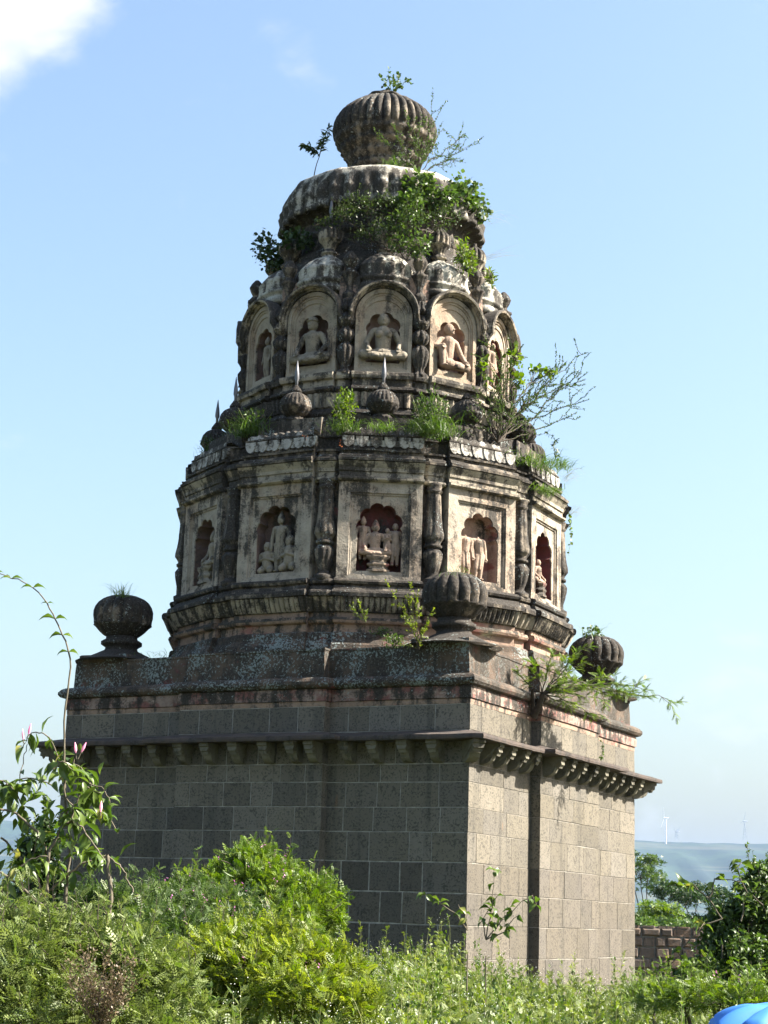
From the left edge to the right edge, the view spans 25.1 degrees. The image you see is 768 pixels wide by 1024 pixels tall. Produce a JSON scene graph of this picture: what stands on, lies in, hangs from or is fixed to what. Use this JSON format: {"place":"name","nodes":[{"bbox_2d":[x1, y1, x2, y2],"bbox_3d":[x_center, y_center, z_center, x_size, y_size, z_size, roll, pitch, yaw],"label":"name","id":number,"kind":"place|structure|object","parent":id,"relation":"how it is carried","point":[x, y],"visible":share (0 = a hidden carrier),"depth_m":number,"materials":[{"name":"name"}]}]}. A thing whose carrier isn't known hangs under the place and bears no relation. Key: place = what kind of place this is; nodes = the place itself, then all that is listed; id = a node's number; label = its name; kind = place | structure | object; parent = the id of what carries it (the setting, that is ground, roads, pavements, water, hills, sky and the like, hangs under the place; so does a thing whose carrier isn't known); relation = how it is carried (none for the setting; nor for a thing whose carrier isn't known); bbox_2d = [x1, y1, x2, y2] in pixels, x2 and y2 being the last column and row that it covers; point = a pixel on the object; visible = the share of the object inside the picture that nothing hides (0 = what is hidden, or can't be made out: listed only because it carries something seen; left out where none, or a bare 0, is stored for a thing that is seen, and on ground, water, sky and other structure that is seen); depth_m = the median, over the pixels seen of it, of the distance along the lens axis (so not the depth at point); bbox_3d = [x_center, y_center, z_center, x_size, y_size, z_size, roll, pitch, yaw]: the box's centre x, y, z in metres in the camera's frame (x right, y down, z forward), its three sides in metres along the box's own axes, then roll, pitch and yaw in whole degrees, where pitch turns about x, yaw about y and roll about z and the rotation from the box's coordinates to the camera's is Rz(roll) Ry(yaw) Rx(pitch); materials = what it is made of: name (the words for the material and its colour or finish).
{"place":"outdoors","nodes":[
{"label":"outdoors","id":0,"kind":"place"},
{"bbox_2d":[0,820,767,915],"bbox_3d":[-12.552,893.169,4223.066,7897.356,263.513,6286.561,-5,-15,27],"label":"hills","id":1,"kind":"structure","parent":0,"point":[703,863],"depth_m":4266.29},
{"bbox_2d":[662,817,668,843],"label":"wind turbine","id":2,"kind":"object","parent":1,"relation":"on","point":[665,818],"visible":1,"depth_m":4413.82,"materials":[{"name":"paint"}]},
{"bbox_2d":[0,0,767,843],"label":"sky","id":3,"kind":"structure","parent":0,"point":[145,145],"materials":[{"name":"blue"}]},
{"bbox_3d":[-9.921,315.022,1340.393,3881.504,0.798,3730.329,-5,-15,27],"label":"field","id":4,"kind":"structure","parent":0,"visible":0},
{"bbox_2d":[0,881,18,897],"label":"distant bush","id":5,"kind":"object","parent":4,"relation":"on","point":[9,895],"visible":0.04,"depth_m":87.18,"materials":[{"name":"green plant"}]},
{"bbox_2d":[0,896,706,927],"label":"field grass","id":6,"kind":"structure","parent":4,"relation":"on","point":[664,921],"depth_m":53.01,"materials":[{"name":"green plant"}]},
{"bbox_2d":[634,850,667,918],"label":"distant tree","id":7,"kind":"object","parent":4,"relation":"on","point":[646,872],"visible":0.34,"depth_m":80.19,"materials":[{"name":"green plant"}]},
{"bbox_2d":[635,899,686,919],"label":"distant bush","id":8,"kind":"object","parent":4,"relation":"on","point":[659,908],"visible":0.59,"depth_m":72.02,"materials":[{"name":"green plant"}]},
{"bbox_2d":[644,878,705,919],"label":"distant bush","id":9,"kind":"object","parent":4,"relation":"on","point":[679,894],"visible":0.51,"depth_m":89.74,"materials":[{"name":"green plant"}]},
{"bbox_2d":[669,880,738,919],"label":"distant bush","id":10,"kind":"object","parent":4,"relation":"on","point":[725,893],"visible":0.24,"depth_m":92.42,"materials":[{"name":"green plant"}]},
{"bbox_2d":[704,895,728,915],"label":"distant bush","id":11,"kind":"object","parent":4,"relation":"on","point":[713,900],"visible":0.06,"depth_m":89.70,"materials":[{"name":"green plant"}]},
{"bbox_3d":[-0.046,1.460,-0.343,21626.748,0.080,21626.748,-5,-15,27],"label":"ground","id":12,"kind":"structure","parent":0,"visible":0},
{"bbox_2d":[11,807,75,908],"bbox_3d":[-2.919,3.665,14.527,0.558,2.344,0.528,6,-14,-19],"label":"bush","id":13,"kind":"object","parent":12,"relation":"on","point":[22,848],"visible":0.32,"depth_m":14.58,"materials":[{"name":"green plant"}]},
{"bbox_2d":[0,570,135,1022],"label":"flowering shrub","id":14,"kind":"object","parent":12,"relation":"on","point":[88,796],"visible":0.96,"depth_m":6.85,"materials":[{"name":"green plant"}]},
{"bbox_2d":[60,931,147,1023],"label":"dead weed","id":15,"kind":"object","parent":12,"relation":"on","point":[110,1004],"visible":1,"depth_m":5.35,"materials":[{"name":"brown plant"}]},
{"bbox_2d":[0,855,238,1023],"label":"leafy bush","id":16,"kind":"object","parent":12,"relation":"on","point":[36,942],"visible":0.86,"depth_m":5.70,"materials":[{"name":"green plant"}]},
{"bbox_2d":[57,852,288,985],"bbox_3d":[-1.330,2.950,10.287,1.280,1.889,2.744,0,-13,6],"label":"leafy bush","id":17,"kind":"object","parent":12,"relation":"on","point":[192,901],"visible":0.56,"depth_m":10.18,"materials":[{"name":"green plant"}]},
{"bbox_2d":[158,826,354,1018],"bbox_3d":[-0.906,3.272,12.101,1.392,2.118,1.215,-5,-15,27],"label":"flowering bush","id":18,"kind":"object","parent":12,"relation":"on","point":[251,863],"visible":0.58,"depth_m":12.09,"materials":[{"name":"green plant"}]},
{"bbox_2d":[150,882,398,1023],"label":"flowering bush","id":19,"kind":"object","parent":12,"relation":"on","point":[283,963],"visible":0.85,"depth_m":8.77,"materials":[{"name":"green plant"}]},
{"bbox_2d":[37,88,662,1023],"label":"temple tower","id":20,"kind":"structure","parent":12,"relation":"on","point":[281,690],"depth_m":23.03,"materials":[{"name":"stone"}]},
{"bbox_2d":[106,583,131,597],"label":"grass tuft","id":21,"kind":"object","parent":20,"relation":"on","point":[120,593],"visible":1,"depth_m":23.80,"materials":[{"name":"green plant"}]},
{"bbox_2d":[131,650,174,657],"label":"grass tuft","id":22,"kind":"object","parent":20,"relation":"on","point":[158,654],"visible":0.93,"depth_m":23.61,"materials":[{"name":"white plant"}]},
{"bbox_2d":[192,434,215,452],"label":"herb clump","id":23,"kind":"object","parent":20,"relation":"on","point":[206,442],"visible":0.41,"depth_m":25.23,"materials":[{"name":"green plant"}]},
{"bbox_2d":[209,407,273,437],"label":"herb clump","id":24,"kind":"object","parent":20,"relation":"on","point":[253,430],"visible":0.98,"depth_m":23.93,"materials":[{"name":"green plant"}]},
{"bbox_2d":[250,225,316,273],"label":"round leaved shrub","id":25,"kind":"object","parent":20,"relation":"on","point":[270,252],"visible":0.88,"depth_m":25.96,"materials":[{"name":"green plant"}]},
{"bbox_2d":[298,123,333,175],"bbox_3d":[-1.060,-5.503,26.556,0.548,1.038,0.225,2,-13,-3],"label":"sapling","id":26,"kind":"object","parent":20,"relation":"on","point":[308,148],"visible":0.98,"depth_m":26.57,"materials":[{"name":"green plant"}]},
{"bbox_2d":[302,386,375,446],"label":"herb clump","id":27,"kind":"object","parent":20,"relation":"on","point":[343,424],"visible":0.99,"depth_m":23.23,"materials":[{"name":"green plant"}]},
{"bbox_2d":[350,599,368,622],"bbox_3d":[-0.321,1.238,21.687,0.259,0.313,0.113,-3,-14,19],"label":"sapling","id":28,"kind":"object","parent":20,"relation":"on","point":[362,611],"visible":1,"depth_m":21.66,"materials":[{"name":"green plant"}]},
{"bbox_2d":[361,420,404,432],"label":"grass tuft","id":29,"kind":"object","parent":20,"relation":"on","point":[385,426],"visible":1,"depth_m":22.98,"materials":[{"name":"green plant"}]},
{"bbox_2d":[310,183,462,249],"bbox_3d":[0.027,-4.260,24.896,2.247,1.134,1.050,1,-13,3],"label":"tangled shrub","id":30,"kind":"object","parent":20,"relation":"on","point":[380,226],"visible":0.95,"depth_m":24.90,"materials":[{"name":"green plant"}]},
{"bbox_2d":[369,626,405,647],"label":"trailing herb","id":31,"kind":"object","parent":20,"relation":"on","point":[395,642],"visible":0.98,"depth_m":21.24,"materials":[{"name":"green plant"}]},
{"bbox_2d":[378,67,413,90],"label":"sprouting plant","id":32,"kind":"object","parent":20,"relation":"on","point":[399,85],"visible":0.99,"depth_m":27.14,"materials":[{"name":"green plant"}]},
{"bbox_2d":[382,154,419,166],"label":"grass tuft","id":33,"kind":"object","parent":20,"relation":"on","point":[391,163],"visible":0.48,"depth_m":25.72,"materials":[{"name":"green plant"}]},
{"bbox_2d":[383,205,433,259],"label":"leafy shrub","id":34,"kind":"object","parent":20,"relation":"on","point":[417,245],"visible":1,"depth_m":24.48,"materials":[{"name":"green plant"}]},
{"bbox_2d":[385,579,435,648],"bbox_3d":[0.307,1.246,20.923,0.646,0.829,0.279,3,-13,-6],"label":"sapling","id":35,"kind":"object","parent":20,"relation":"on","point":[418,644],"visible":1,"depth_m":20.92,"materials":[{"name":"green plant"}]},
{"bbox_2d":[373,87,483,171],"bbox_3d":[0.741,-5.833,26.271,1.903,1.604,0.708,12,-17,-38],"label":"thorny shrub","id":36,"kind":"object","parent":20,"relation":"on","point":[425,156],"visible":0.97,"depth_m":26.14,"materials":[{"name":"green plant"}]},
{"bbox_2d":[391,383,467,440],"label":"herb clump","id":37,"kind":"object","parent":20,"relation":"on","point":[426,427],"visible":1,"depth_m":23.14,"materials":[{"name":"green plant"}]},
{"bbox_2d":[389,165,493,224],"bbox_3d":[1.001,-4.628,25.575,2.168,1.059,0.943,14,-18,-41],"label":"climbing vine","id":38,"kind":"object","parent":20,"relation":"on","point":[428,180],"visible":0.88,"depth_m":25.28,"materials":[{"name":"green plant"}]},
{"bbox_2d":[439,565,470,576],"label":"dry grass tuft","id":39,"kind":"object","parent":20,"relation":"on","point":[455,570],"visible":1,"depth_m":20.90,"materials":[{"name":"beige plant"}]},
{"bbox_2d":[450,232,498,288],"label":"hanging creeper","id":40,"kind":"object","parent":20,"relation":"hanging from","point":[466,255],"visible":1,"depth_m":24.96,"materials":[{"name":"green plant"}]},
{"bbox_2d":[486,246,513,258],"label":"dry grass tuft","id":41,"kind":"object","parent":20,"relation":"on","point":[498,253],"visible":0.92,"depth_m":26.11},
{"bbox_2d":[464,334,595,444],"bbox_3d":[2.021,-1.810,24.522,2.532,1.987,0.787,13,-17,-40],"label":"thorny shrub","id":42,"kind":"object","parent":20,"relation":"on","point":[499,407],"visible":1,"depth_m":24.31,"materials":[{"name":"green plant"}]},
{"bbox_2d":[476,340,557,402],"bbox_3d":[1.924,-1.927,24.243,0.324,0.925,1.732,-10,-17,41],"label":"climbing vine","id":43,"kind":"object","parent":42,"relation":"attached to","point":[517,373],"visible":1,"depth_m":24.14,"materials":[{"name":"green plant"}]},
{"bbox_2d":[508,444,581,474],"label":"grass tuft","id":44,"kind":"object","parent":20,"relation":"on","point":[540,465],"visible":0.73,"depth_m":24.09,"materials":[{"name":"green plant"}]},
{"bbox_2d":[528,480,572,499],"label":"grass tuft","id":45,"kind":"object","parent":20,"relation":"on","point":[540,490],"visible":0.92,"depth_m":24.00,"materials":[{"name":"green plant"}]},
{"bbox_2d":[545,431,566,470],"bbox_3d":[2.575,-0.894,25.404,0.204,0.548,0.454,-10,-17,40],"label":"sapling","id":46,"kind":"object","parent":20,"relation":"on","point":[554,444],"visible":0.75,"depth_m":25.31,"materials":[{"name":"green plant"}]},
{"bbox_2d":[540,452,572,472],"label":"grass tuft","id":47,"kind":"object","parent":20,"relation":"on","point":[559,463],"visible":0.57,"depth_m":24.75,"materials":[{"name":"green plant"}]},
{"bbox_2d":[567,512,572,555],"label":"hanging creeper","id":48,"kind":"object","parent":20,"relation":"hanging from","point":[570,522],"visible":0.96,"depth_m":25.39,"materials":[{"name":"green plant"}]},
{"bbox_2d":[559,467,581,481],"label":"feather grass","id":49,"kind":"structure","parent":20,"relation":"on","point":[565,477],"depth_m":25.57,"materials":[{"name":"white plant"}]},
{"bbox_2d":[580,623,611,637],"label":"herb clump","id":50,"kind":"object","parent":20,"relation":"on","point":[594,629],"visible":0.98,"depth_m":26.28,"materials":[{"name":"green plant"}]},
{"bbox_2d":[511,642,690,726],"bbox_3d":[2.879,2.323,22.843,2.836,1.161,0.647,9,-15,-29],"label":"acacia sapling","id":51,"kind":"object","parent":20,"relation":"on","point":[557,690],"visible":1,"depth_m":22.59,"materials":[{"name":"green plant"}]},
{"bbox_2d":[599,740,604,759],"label":"hanging creeper","id":52,"kind":"object","parent":20,"relation":"attached to","point":[602,752],"visible":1,"depth_m":24.61,"materials":[{"name":"green plant"}]},
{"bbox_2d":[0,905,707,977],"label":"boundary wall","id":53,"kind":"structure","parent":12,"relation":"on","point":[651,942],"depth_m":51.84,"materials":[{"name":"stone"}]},
{"bbox_2d":[8,962,718,1023],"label":"wild grass","id":54,"kind":"structure","parent":12,"relation":"on","point":[464,995],"depth_m":16.86,"materials":[{"name":"green plant"}]},
{"bbox_2d":[0,896,737,1023],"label":"undergrowth","id":55,"kind":"object","parent":12,"relation":"on","point":[632,1016],"visible":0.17,"depth_m":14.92,"materials":[{"name":"green plant"}]},
{"bbox_2d":[416,892,470,1012],"bbox_3d":[0.482,4.067,14.448,0.479,1.717,0.128,2,-13,-1],"label":"climbing sprout","id":56,"kind":"object","parent":12,"relation":"on","point":[458,913],"visible":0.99,"depth_m":14.61,"materials":[{"name":"green plant"}]},
{"bbox_2d":[478,866,540,1011],"bbox_3d":[1.081,4.082,14.969,0.556,1.964,0.169,2,-13,-1],"label":"climbing sprout","id":57,"kind":"object","parent":12,"relation":"on","point":[506,917],"visible":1,"depth_m":15.09,"materials":[{"name":"green plant"}]},
{"bbox_2d":[613,949,767,1023],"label":"leafy bush","id":58,"kind":"object","parent":12,"relation":"on","point":[699,992],"visible":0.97,"depth_m":10.59,"materials":[{"name":"green plant"}]},
{"bbox_2d":[655,859,753,1009],"bbox_3d":[2.195,3.365,11.776,0.703,1.969,0.170,2,-13,-2],"label":"climbing sprout","id":59,"kind":"object","parent":12,"relation":"on","point":[688,885],"visible":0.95,"depth_m":11.93,"materials":[{"name":"green plant"}]},
{"bbox_2d":[646,842,767,1023],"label":"dark shrub","id":60,"kind":"object","parent":12,"relation":"on","point":[745,939],"visible":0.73,"depth_m":11.96,"materials":[{"name":"green plant"}]},
{"bbox_2d":[709,1002,767,1023],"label":"blue cloth","id":61,"kind":"object","parent":12,"relation":"on","point":[748,1014],"visible":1,"depth_m":2.85,"materials":[{"name":"fabric"}]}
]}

